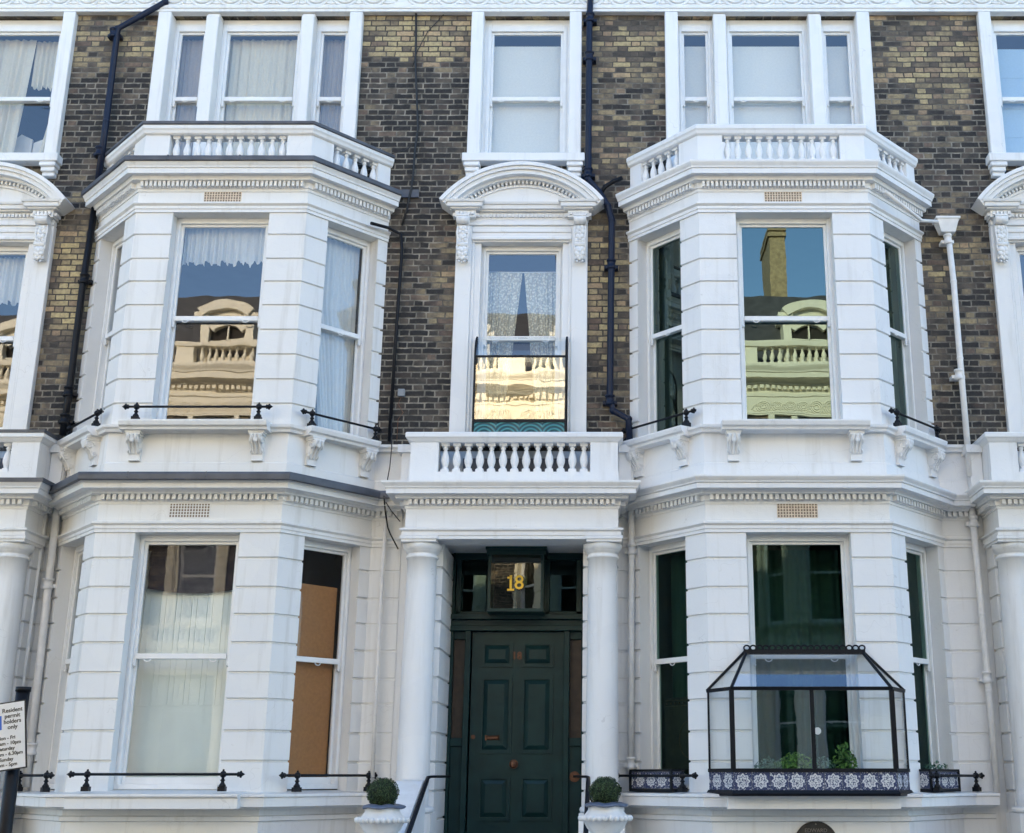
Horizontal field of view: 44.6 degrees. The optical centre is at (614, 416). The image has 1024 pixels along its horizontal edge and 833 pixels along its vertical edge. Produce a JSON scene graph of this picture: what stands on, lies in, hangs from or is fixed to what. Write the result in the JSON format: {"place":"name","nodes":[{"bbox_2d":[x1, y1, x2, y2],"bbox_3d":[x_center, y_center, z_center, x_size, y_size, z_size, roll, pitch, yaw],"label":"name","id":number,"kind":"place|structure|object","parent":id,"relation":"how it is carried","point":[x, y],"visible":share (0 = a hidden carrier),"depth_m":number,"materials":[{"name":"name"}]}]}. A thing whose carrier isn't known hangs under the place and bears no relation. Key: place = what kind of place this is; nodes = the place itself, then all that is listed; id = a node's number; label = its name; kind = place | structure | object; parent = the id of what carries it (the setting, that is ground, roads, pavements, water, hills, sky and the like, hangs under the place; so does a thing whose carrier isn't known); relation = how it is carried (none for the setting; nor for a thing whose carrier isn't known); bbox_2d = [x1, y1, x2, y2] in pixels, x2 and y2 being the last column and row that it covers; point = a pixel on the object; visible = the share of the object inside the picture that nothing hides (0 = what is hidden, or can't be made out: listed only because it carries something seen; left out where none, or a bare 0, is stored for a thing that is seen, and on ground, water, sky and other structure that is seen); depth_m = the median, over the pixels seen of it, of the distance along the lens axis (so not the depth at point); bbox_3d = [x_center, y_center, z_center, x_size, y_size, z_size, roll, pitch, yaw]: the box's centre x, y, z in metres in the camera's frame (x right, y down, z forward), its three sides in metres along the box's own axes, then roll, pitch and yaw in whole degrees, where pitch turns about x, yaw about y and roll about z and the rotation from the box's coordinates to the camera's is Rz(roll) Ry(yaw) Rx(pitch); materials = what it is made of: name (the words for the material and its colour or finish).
{"place":"outdoors","nodes":[
{"label":"outdoors","id":0,"kind":"place"},
{"label":"road","id":1,"kind":"structure","parent":0,"visible":0},
{"bbox_2d":[0,686,31,832],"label":"parking sign","id":2,"kind":"object","parent":1,"relation":"on","point":[13,738],"visible":1,"depth_m":7.85,"materials":[{"name":"metal"}]},
{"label":"pavement","id":3,"kind":"structure","parent":0,"visible":0},
{"bbox_2d":[0,0,418,832],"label":"terraced house","id":4,"kind":"structure","parent":3,"relation":"on","point":[284,498],"depth_m":13.96,"materials":[{"name":"paint"}]},
{"bbox_2d":[0,257,24,305],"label":"valance","id":5,"kind":"object","parent":4,"relation":"attached to","point":[11,272],"visible":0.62,"depth_m":15.15,"materials":[{"name":"white fabric"}]},
{"bbox_2d":[0,247,28,428],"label":"window","id":6,"kind":"structure","parent":4,"relation":"in","point":[3,250],"depth_m":14.97,"materials":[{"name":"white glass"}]},
{"bbox_2d":[0,39,36,152],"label":"curtain","id":7,"kind":"object","parent":4,"relation":"hanging from","point":[16,58],"visible":0.88,"depth_m":15.92,"materials":[{"name":"beige fabric"}]},
{"bbox_2d":[14,135,33,152],"bbox_3d":[-7.583,-3.127,15.815,0.220,1.030,0.030,0,-16,0],"label":"chair back","id":8,"kind":"object","parent":4,"relation":"in","point":[24,144],"visible":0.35,"depth_m":15.90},
{"bbox_2d":[0,20,62,105],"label":"window","id":9,"kind":"structure","parent":4,"relation":"in","point":[7,27],"depth_m":15.91,"materials":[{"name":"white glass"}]},
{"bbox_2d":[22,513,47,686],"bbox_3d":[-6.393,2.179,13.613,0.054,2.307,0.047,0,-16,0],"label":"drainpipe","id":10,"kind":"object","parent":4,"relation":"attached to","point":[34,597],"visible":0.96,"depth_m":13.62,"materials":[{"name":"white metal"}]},
{"bbox_2d":[17,770,54,791],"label":"window guard rail","id":11,"kind":"object","parent":4,"relation":"on","point":[46,775],"depth_m":12.40,"materials":[{"name":"black metal"}]},
{"bbox_2d":[32,140,42,152],"bbox_3d":[-7.353,-3.098,15.807,0.200,0.970,0.030,0,-16,0],"label":"chair back","id":12,"kind":"object","parent":4,"relation":"in","point":[37,146],"visible":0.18,"depth_m":15.90,"materials":[{"name":"white"}]},
{"bbox_2d":[22,508,59,786],"bbox_3d":[-6.245,2.471,13.579,0.231,3.043,0.181,0,-16,0],"label":"drainpipe","id":13,"kind":"object","parent":4,"relation":"attached to","point":[47,586],"visible":0.94,"depth_m":13.51,"materials":[{"name":"white metal"}]},
{"bbox_2d":[39,125,47,152],"bbox_3d":[-7.173,-3.775,15.769,0.240,1.350,0.029,0,-16,0],"label":"curtain","id":14,"kind":"object","parent":4,"relation":"hanging from","point":[42,146],"visible":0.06,"depth_m":15.67,"materials":[{"name":"beige fabric"}]},
{"bbox_2d":[31,41,58,91],"bbox_3d":[-7.283,-4.525,16.029,0.460,0.725,0.061,0,-16,0],"label":"valance","id":15,"kind":"object","parent":4,"relation":"attached to","point":[44,64],"visible":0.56,"depth_m":16.03,"materials":[{"name":"beige fabric"}]},
{"bbox_2d":[61,465,66,480],"bbox_3d":[-6.272,0.538,14.110,0.097,0.526,0.086,0,-16,0],"label":"drainpipe","id":16,"kind":"object","parent":4,"relation":"attached to","point":[64,472],"visible":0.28,"depth_m":14.05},
{"bbox_2d":[48,545,83,788],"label":"window","id":17,"kind":"structure","parent":4,"relation":"in","point":[71,615],"depth_m":13.53,"materials":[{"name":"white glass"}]},
{"bbox_2d":[58,207,96,435],"bbox_3d":[-6.317,-1.149,14.638,0.189,2.854,0.168,0,-16,0],"label":"drainpipe","id":18,"kind":"object","parent":4,"relation":"attached to","point":[68,394],"visible":1,"depth_m":14.55,"materials":[{"name":"black metal"}]},
{"bbox_2d":[65,408,103,436],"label":"window guard rail","id":19,"kind":"object","parent":4,"relation":"on","point":[96,414],"depth_m":13.65,"materials":[{"name":"black metal"}]},
{"bbox_2d":[91,236,123,424],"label":"window","id":20,"kind":"structure","parent":4,"relation":"in","point":[112,289],"depth_m":14.65,"materials":[{"name":"white wood"}]},
{"bbox_2d":[93,0,168,179],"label":"drainpipe","id":21,"kind":"object","parent":4,"relation":"on","point":[115,36],"visible":0.98,"depth_m":15.47,"materials":[{"name":"black metal"}]},
{"bbox_2d":[67,769,244,790],"bbox_3d":[-4.500,3.564,12.148,1.750,0.210,0.072,0,-16,0],"label":"window guard rail","id":22,"kind":"object","parent":4,"relation":"on","point":[222,774],"depth_m":12.15,"materials":[{"name":"black metal"}]},
{"bbox_2d":[114,535,239,789],"bbox_3d":[-4.500,2.524,12.898,1.104,2.600,0.120,0,-16,0],"label":"window","id":23,"kind":"structure","parent":4,"relation":"in","point":[120,782],"depth_m":12.87,"materials":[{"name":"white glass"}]},
{"bbox_2d":[126,551,231,776],"bbox_3d":[-4.474,2.611,13.109,1.172,2.400,0.026,0,-16,0],"label":"curtain","id":24,"kind":"object","parent":4,"relation":"attached to","point":[177,718],"depth_m":13.04,"materials":[{"name":"white fabric"}]},
{"bbox_2d":[165,20,205,120],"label":"window","id":25,"kind":"structure","parent":4,"relation":"in","point":[183,27],"depth_m":15.80,"materials":[{"name":"white wood"}]},
{"bbox_2d":[174,40,202,154],"bbox_3d":[-5.420,-3.752,15.760,0.440,2.360,0.052,0,-16,0],"label":"curtain","id":26,"kind":"object","parent":4,"relation":"hanging from","point":[189,70],"visible":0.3,"depth_m":15.93,"materials":[{"name":"grey fabric"}]},
{"bbox_2d":[122,402,272,418],"bbox_3d":[-4.500,-0.053,13.366,1.630,0.210,0.072,0,-16,0],"label":"window guard rail","id":27,"kind":"object","parent":4,"relation":"on","point":[137,406],"depth_m":13.37,"materials":[{"name":"black metal"}]},
{"bbox_2d":[156,219,268,418],"bbox_3d":[-4.500,-1.070,14.025,1.104,2.520,0.120,0,-16,0],"label":"window","id":28,"kind":"structure","parent":4,"relation":"in","point":[172,320],"depth_m":14.04,"materials":[{"name":"white wood"}]},
{"bbox_2d":[182,228,265,267],"bbox_3d":[-4.500,-1.973,14.415,1.000,0.528,0.078,0,-16,0],"label":"valance","id":29,"kind":"object","parent":4,"relation":"attached to","point":[217,246],"visible":0.87,"depth_m":14.42,"materials":[{"name":"white fabric"}]},
{"bbox_2d":[211,20,301,154],"bbox_3d":[-4.500,-3.865,15.639,1.050,2.550,0.120,0,-16,0],"label":"window","id":30,"kind":"structure","parent":4,"relation":"in","point":[231,27],"depth_m":15.86,"materials":[{"name":"white wood"}]},
{"bbox_2d":[221,39,296,154],"bbox_3d":[-4.500,-3.750,15.767,1.040,2.360,0.071,0,-16,0],"label":"curtain","id":31,"kind":"object","parent":4,"relation":"hanging from","point":[261,68],"visible":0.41,"depth_m":15.93,"materials":[{"name":"beige fabric"}]},
{"bbox_2d":[288,583,336,773],"bbox_3d":[-3.283,2.880,13.318,0.023,2.140,0.580,-14,-21,39],"label":"window blind","id":32,"kind":"object","parent":4,"relation":"attached to","point":[311,711],"depth_m":13.36,"materials":[{"name":"orange fabric"}]},
{"bbox_2d":[287,540,351,788],"bbox_3d":[-3.221,2.649,13.328,0.120,2.600,0.740,-14,-21,39],"label":"window","id":33,"kind":"structure","parent":4,"relation":"in","point":[339,663],"depth_m":13.47,"materials":[{"name":"white wood"}]},
{"bbox_2d":[279,770,377,791],"bbox_3d":[-2.941,3.768,12.815,0.072,0.210,1.248,-14,-21,39],"label":"window guard rail","id":34,"kind":"object","parent":4,"relation":"on","point":[297,775],"depth_m":12.71,"materials":[{"name":"black metal"}]},
{"bbox_2d":[310,20,349,158],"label":"window","id":35,"kind":"structure","parent":4,"relation":"in","point":[325,27],"depth_m":15.79,"materials":[{"name":"white wood"}]},
{"bbox_2d":[319,40,344,159],"bbox_3d":[-3.580,-3.752,15.760,0.440,2.360,0.047,0,-16,0],"label":"curtain","id":36,"kind":"object","parent":4,"relation":"hanging from","point":[332,74],"visible":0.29,"depth_m":15.93,"materials":[{"name":"grey fabric"}]},
{"bbox_2d":[316,238,359,432],"bbox_3d":[-3.307,-0.924,14.472,0.070,2.450,0.640,-15,-22,42],"label":"curtain","id":37,"kind":"object","parent":4,"relation":"hanging from","point":[335,371],"visible":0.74,"depth_m":14.54,"materials":[{"name":"white fabric"}]},
{"bbox_2d":[300,408,381,440],"bbox_3d":[-3.049,0.101,13.880,0.072,0.210,1.101,-14,-21,40],"label":"window guard rail","id":38,"kind":"object","parent":4,"relation":"on","point":[375,428],"depth_m":13.85,"materials":[{"name":"black metal"}]},
{"bbox_2d":[318,227,370,435],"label":"window","id":39,"kind":"structure","parent":4,"relation":"in","point":[359,338],"depth_m":14.59,"materials":[{"name":"white wood"}]},
{"bbox_2d":[371,521,386,776],"bbox_3d":[-2.577,2.508,13.559,0.058,2.765,0.047,0,-16,0],"label":"drainpipe","id":40,"kind":"object","parent":4,"relation":"attached to","point":[375,709],"visible":1,"depth_m":13.52,"materials":[{"name":"white metal"}]},
{"bbox_2d":[370,222,403,441],"bbox_3d":[-2.732,-1.025,14.490,0.468,2.662,0.103,14,-22,-41],"label":"waste pipe","id":41,"kind":"object","parent":4,"relation":"attached to","point":[396,321],"visible":1,"depth_m":14.63,"materials":[{"name":"black metal"}]},
{"bbox_2d":[387,419,391,479],"bbox_3d":[-2.559,0.381,14.156,0.042,0.734,0.011,0,-16,0],"label":"cable","id":42,"kind":"object","parent":4,"relation":"attached to","point":[391,449],"visible":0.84,"depth_m":14.15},
{"bbox_2d":[383,496,398,548],"bbox_3d":[-2.522,1.195,13.835,0.212,0.591,0.174,9,-19,-29],"label":"cable","id":43,"kind":"object","parent":4,"relation":"attached to","point":[387,525],"visible":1,"depth_m":13.88,"materials":[{"name":"black rubber"}]},
{"bbox_2d":[370,0,999,832],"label":"terraced house","id":44,"kind":"structure","parent":3,"relation":"on","point":[776,328],"depth_m":13.96,"materials":[{"name":"paint"}]},
{"bbox_2d":[354,804,409,832],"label":"urn","id":45,"kind":"object","parent":44,"relation":"on","point":[384,818],"visible":1,"depth_m":10.90,"materials":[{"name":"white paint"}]},
{"bbox_2d":[366,777,399,804],"bbox_3d":[-2.072,3.384,11.094,0.299,0.303,0.294,0,-16,0],"label":"topiary ball","id":46,"kind":"object","parent":45,"relation":"in","point":[381,791],"visible":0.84,"depth_m":11.02,"materials":[{"name":"green plant"}]},
{"bbox_2d":[397,389,404,396],"bbox_3d":[-2.479,-0.274,14.424,0.080,0.090,0.050,0,-16,0],"label":"junction box","id":47,"kind":"object","parent":44,"relation":"attached to","point":[401,392],"visible":1,"depth_m":14.40,"materials":[{"name":"grey plastic"}]},
{"bbox_2d":[401,13,418,225],"bbox_3d":[-2.502,-3.916,15.467,0.160,3.340,0.027,0,-16,0],"label":"cable","id":48,"kind":"object","parent":44,"relation":"attached to","point":[415,146],"visible":1,"depth_m":15.38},
{"bbox_2d":[406,775,450,832],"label":"handrail","id":49,"kind":"object","parent":44,"relation":"attached to","point":[417,806],"visible":1,"depth_m":11.99,"materials":[{"name":"black metal"}]},
{"bbox_2d":[413,14,443,65],"bbox_3d":[-2.322,-4.877,15.772,0.449,0.980,0.010,0,-16,0],"label":"cable","id":50,"kind":"object","parent":44,"relation":"attached to","point":[426,34],"visible":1,"depth_m":15.77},
{"bbox_2d":[467,632,563,832],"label":"front door","id":51,"kind":"structure","parent":44,"relation":"in","point":[515,777],"depth_m":13.97,"materials":[{"name":"green paint"}]},
{"bbox_2d":[472,337,567,431],"bbox_3d":[-1.082,-0.349,14.319,1.079,1.260,0.211,0,-16,0],"label":"guard rail","id":52,"kind":"object","parent":44,"relation":"attached to","point":[519,425],"visible":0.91,"depth_m":14.10,"materials":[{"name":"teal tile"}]},
{"bbox_2d":[477,247,562,418],"bbox_3d":[-1.113,-0.908,14.759,0.980,2.380,0.120,0,-16,0],"label":"window","id":53,"kind":"structure","parent":44,"relation":"in","point":[486,251],"depth_m":14.76,"materials":[{"name":"white wood"}]},
{"bbox_2d":[489,272,555,272],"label":"curtain rail","id":54,"kind":"object","parent":44,"relation":"attached to","point":[522,272],"visible":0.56,"depth_m":15.17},
{"bbox_2d":[485,273,522,418],"bbox_3d":[-1.333,-0.835,14.903,0.420,1.920,0.044,0,-16,0],"label":"curtain","id":55,"kind":"object","parent":54,"relation":"hanging from","point":[503,294],"visible":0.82,"depth_m":14.96,"materials":[{"name":"beige fabric"}]},
{"bbox_2d":[524,273,555,418],"bbox_3d":[-0.893,-0.835,14.904,0.420,1.920,0.046,0,-16,0],"label":"curtain","id":56,"kind":"object","parent":54,"relation":"hanging from","point":[541,297],"visible":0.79,"depth_m":14.96,"materials":[{"name":"beige fabric"}]},
{"bbox_2d":[481,20,569,152],"bbox_3d":[-1.113,-4.120,15.713,1.090,2.020,0.120,0,-16,0],"label":"window","id":57,"kind":"structure","parent":44,"relation":"in","point":[493,28],"depth_m":15.75,"materials":[{"name":"white wood"}]},
{"bbox_2d":[491,47,560,152],"bbox_3d":[-1.113,-3.925,15.774,1.040,1.780,0.022,0,-16,0],"label":"window blind","id":58,"kind":"object","parent":44,"relation":"attached to","point":[526,72],"depth_m":15.82,"materials":[{"name":"white fabric"}]},
{"bbox_2d":[573,775,591,832],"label":"handrail","id":59,"kind":"object","parent":44,"relation":"attached to","point":[587,797],"visible":0.64,"depth_m":12.17,"materials":[{"name":"black metal"}]},
{"bbox_2d":[578,802,632,832],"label":"urn","id":60,"kind":"object","parent":44,"relation":"on","point":[610,817],"visible":0.99,"depth_m":10.90,"materials":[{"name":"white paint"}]},
{"bbox_2d":[589,776,621,802],"bbox_3d":[-0.083,3.375,11.099,0.298,0.302,0.301,0,-16,0],"label":"topiary ball","id":61,"kind":"object","parent":60,"relation":"in","point":[602,789],"visible":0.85,"depth_m":11.02,"materials":[{"name":"green plant"}]},
{"bbox_2d":[581,0,632,439],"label":"drainpipe","id":62,"kind":"object","parent":44,"relation":"attached to","point":[588,176],"visible":0.96,"depth_m":14.88,"materials":[{"name":"black metal"}]},
{"bbox_2d":[601,176,622,192],"bbox_3d":[-0.037,-2.821,15.065,0.285,0.228,0.060,0,-16,0],"label":"waste pipe","id":63,"kind":"object","parent":62,"relation":"attached to","point":[610,183],"visible":1,"depth_m":15.05,"materials":[{"name":"black metal"}]},
{"bbox_2d":[624,466,637,770],"bbox_3d":[0.187,2.090,13.694,0.171,3.512,0.172,0,-16,0],"label":"drainpipe","id":64,"kind":"object","parent":44,"relation":"attached to","point":[631,552],"visible":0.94,"depth_m":13.55,"materials":[{"name":"white metal"}]},
{"bbox_2d":[629,769,684,791],"bbox_3d":[0.440,3.781,12.881,0.196,0.222,0.648,14,-21,-39],"label":"tiled trough","id":65,"kind":"object","parent":44,"relation":"on","point":[657,784],"visible":0.94,"depth_m":12.78,"materials":[{"name":"blue tile"}]},
{"bbox_2d":[619,770,697,791],"bbox_3d":[0.389,3.754,12.761,0.072,0.210,1.344,14,-21,-39],"label":"window guard rail","id":66,"kind":"object","parent":44,"relation":"on","point":[682,775],"depth_m":12.50,"materials":[{"name":"black metal"}]},
{"bbox_2d":[621,407,696,440],"bbox_3d":[0.485,0.103,13.884,0.072,0.210,1.206,14,-21,-40],"label":"window guard rail","id":67,"kind":"object","parent":44,"relation":"on","point":[686,412],"depth_m":13.66,"materials":[{"name":"black metal"}]},
{"bbox_2d":[646,229,683,433],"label":"window","id":68,"kind":"structure","parent":44,"relation":"in","point":[665,385],"depth_m":14.51,"materials":[{"name":"white glass"}]},
{"bbox_2d":[649,540,690,788],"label":"window","id":69,"kind":"structure","parent":44,"relation":"in","point":[669,700],"depth_m":13.43,"materials":[{"name":"white glass"}]},
{"bbox_2d":[684,47,706,128],"bbox_3d":[1.035,-3.685,15.705,0.450,2.280,0.022,0,-16,0],"label":"window blind","id":70,"kind":"object","parent":44,"relation":"attached to","point":[695,69],"depth_m":15.87,"materials":[{"name":"white fabric"}]},
{"bbox_2d":[678,20,713,131],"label":"window","id":71,"kind":"structure","parent":44,"relation":"in","point":[685,27],"depth_m":15.78,"materials":[{"name":"white wood"}]},
{"bbox_2d":[732,47,803,158],"bbox_3d":[1.940,-3.685,15.705,1.060,2.280,0.022,0,-16,0],"label":"window blind","id":72,"kind":"object","parent":44,"relation":"attached to","point":[766,71],"depth_m":15.86,"materials":[{"name":"white fabric"}]},
{"bbox_2d":[726,20,810,158],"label":"window","id":73,"kind":"structure","parent":44,"relation":"in","point":[733,27],"depth_m":15.81,"materials":[{"name":"white wood"}]},
{"bbox_2d":[736,219,839,418],"bbox_3d":[1.940,-1.070,14.025,1.104,2.520,0.120,0,-16,0],"label":"window","id":74,"kind":"structure","parent":44,"relation":"in","point":[789,366],"depth_m":14.04,"materials":[{"name":"clear glass"}]},
{"bbox_2d":[746,535,859,767],"bbox_3d":[1.940,2.524,12.898,1.104,2.600,0.120,0,-16,0],"label":"window","id":75,"kind":"structure","parent":44,"relation":"in","point":[799,586],"depth_m":12.95,"materials":[{"name":"clear glass"}]},
{"bbox_2d":[706,645,913,795],"bbox_3d":[1.945,3.003,12.343,2.062,1.479,0.452,0,-16,0],"label":"glass plant case","id":76,"kind":"object","parent":44,"relation":"on","point":[733,780],"visible":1,"depth_m":12.03,"materials":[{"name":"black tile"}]},
{"bbox_2d":[754,756,779,767],"bbox_3d":[1.519,3.493,12.185,0.311,0.317,0.174,0,-16,0],"label":"potted plant","id":77,"kind":"object","parent":76,"relation":"in","point":[766,764],"visible":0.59,"depth_m":12.18,"materials":[{"name":"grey plant"}]},
{"bbox_2d":[774,752,811,767],"bbox_3d":[1.771,3.476,12.187,0.475,0.350,0.251,0,-16,0],"label":"potted plant","id":78,"kind":"object","parent":76,"relation":"in","point":[793,758],"visible":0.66,"depth_m":12.15,"materials":[{"name":"green plant"}]},
{"bbox_2d":[815,727,820,734],"bbox_3d":[1.990,3.079,12.141,0.070,0.068,0.006,0,-16,0],"label":"sticker","id":79,"kind":"object","parent":76,"relation":"attached to","point":[817,730],"visible":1,"depth_m":12.14,"materials":[{"name":"white paper"}]},
{"bbox_2d":[809,756,835,767],"bbox_3d":[2.041,3.496,12.182,0.282,0.308,0.164,0,-16,0],"label":"potted plant","id":80,"kind":"object","parent":76,"relation":"in","point":[827,764],"visible":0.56,"depth_m":12.17,"materials":[{"name":"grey plant"}]},
{"bbox_2d":[831,742,857,767],"bbox_3d":[2.264,3.428,12.196,0.268,0.448,0.157,0,-16,0],"label":"potted plant","id":81,"kind":"object","parent":76,"relation":"in","point":[853,759],"visible":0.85,"depth_m":12.19,"materials":[{"name":"green plant"}]},
{"bbox_2d":[797,821,834,832],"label":"wall plaque","id":82,"kind":"object","parent":44,"relation":"attached to","point":[815,827],"depth_m":12.23,"materials":[{"name":"brown metal"}]},
{"bbox_2d":[826,47,850,158],"bbox_3d":[2.845,-3.685,15.705,0.450,2.280,0.022,0,-16,0],"label":"window blind","id":83,"kind":"object","parent":44,"relation":"attached to","point":[838,72],"depth_m":15.87,"materials":[{"name":"white fabric"}]},
{"bbox_2d":[821,20,859,158],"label":"window","id":84,"kind":"structure","parent":44,"relation":"in","point":[829,27],"depth_m":15.78,"materials":[{"name":"white wood"}]},
{"bbox_2d":[883,232,916,428],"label":"window","id":85,"kind":"structure","parent":44,"relation":"in","point":[901,360],"depth_m":14.57,"materials":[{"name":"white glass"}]},
{"bbox_2d":[888,407,941,438],"bbox_3d":[3.375,0.097,13.864,0.072,0.210,1.148,-14,-21,40],"label":"window guard rail","id":86,"kind":"object","parent":44,"relation":"on","point":[897,422],"depth_m":13.71,"materials":[{"name":"black metal"}]},
{"bbox_2d":[905,542,940,768],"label":"window","id":87,"kind":"structure","parent":44,"relation":"in","point":[925,700],"depth_m":13.50,"materials":[{"name":"white glass"}]},
{"bbox_2d":[883,190,971,476],"bbox_3d":[3.580,-0.932,14.238,1.328,3.211,0.330,10,-19,-31],"label":"drainpipe","id":88,"kind":"object","parent":44,"relation":"attached to","point":[945,227],"visible":1,"depth_m":14.53,"materials":[{"name":"white metal"}]},
{"bbox_2d":[919,769,960,791],"bbox_3d":[3.331,3.754,12.790,0.196,0.222,0.648,-14,-21,39],"label":"tiled trough","id":89,"kind":"object","parent":44,"relation":"on","point":[947,784],"visible":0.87,"depth_m":12.69,"materials":[{"name":"blue tile"}]},
{"bbox_2d":[923,761,948,769],"bbox_3d":[3.324,3.618,12.832,0.272,0.122,0.158,0,-16,0],"label":"plant","id":90,"kind":"object","parent":89,"relation":"in","point":[937,766],"visible":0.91,"depth_m":12.80,"materials":[{"name":"green plant"}]},
{"bbox_2d":[928,770,984,791],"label":"window guard rail","id":91,"kind":"object","parent":44,"relation":"on","point":[936,775],"depth_m":12.78,"materials":[{"name":"black metal"}]},
{"bbox_2d":[912,0,1023,832],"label":"terraced house","id":92,"kind":"structure","parent":3,"relation":"on","point":[974,173],"depth_m":14.77,"materials":[{"name":"paint"}]},
{"bbox_2d":[964,507,999,792],"bbox_3d":[4.036,2.504,13.574,0.158,3.107,0.172,0,-16,0],"label":"drainpipe","id":93,"kind":"object","parent":92,"relation":"attached to","point":[973,524],"visible":1,"depth_m":13.50,"materials":[{"name":"white metal"}]},
{"bbox_2d":[991,20,1023,152],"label":"window","id":94,"kind":"structure","parent":92,"relation":"in","point":[999,27],"depth_m":15.89,"materials":[{"name":"white wood"}]},
{"bbox_2d":[997,49,1023,152],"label":"window blind","id":95,"kind":"object","parent":92,"relation":"attached to","point":[1011,66],"depth_m":15.83,"materials":[{"name":"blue fabric"}]},
{"bbox_2d":[1016,247,1023,328],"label":"window","id":96,"kind":"structure","parent":92,"relation":"in","point":[1019,250],"depth_m":14.95,"materials":[{"name":"white glass"}]}
]}

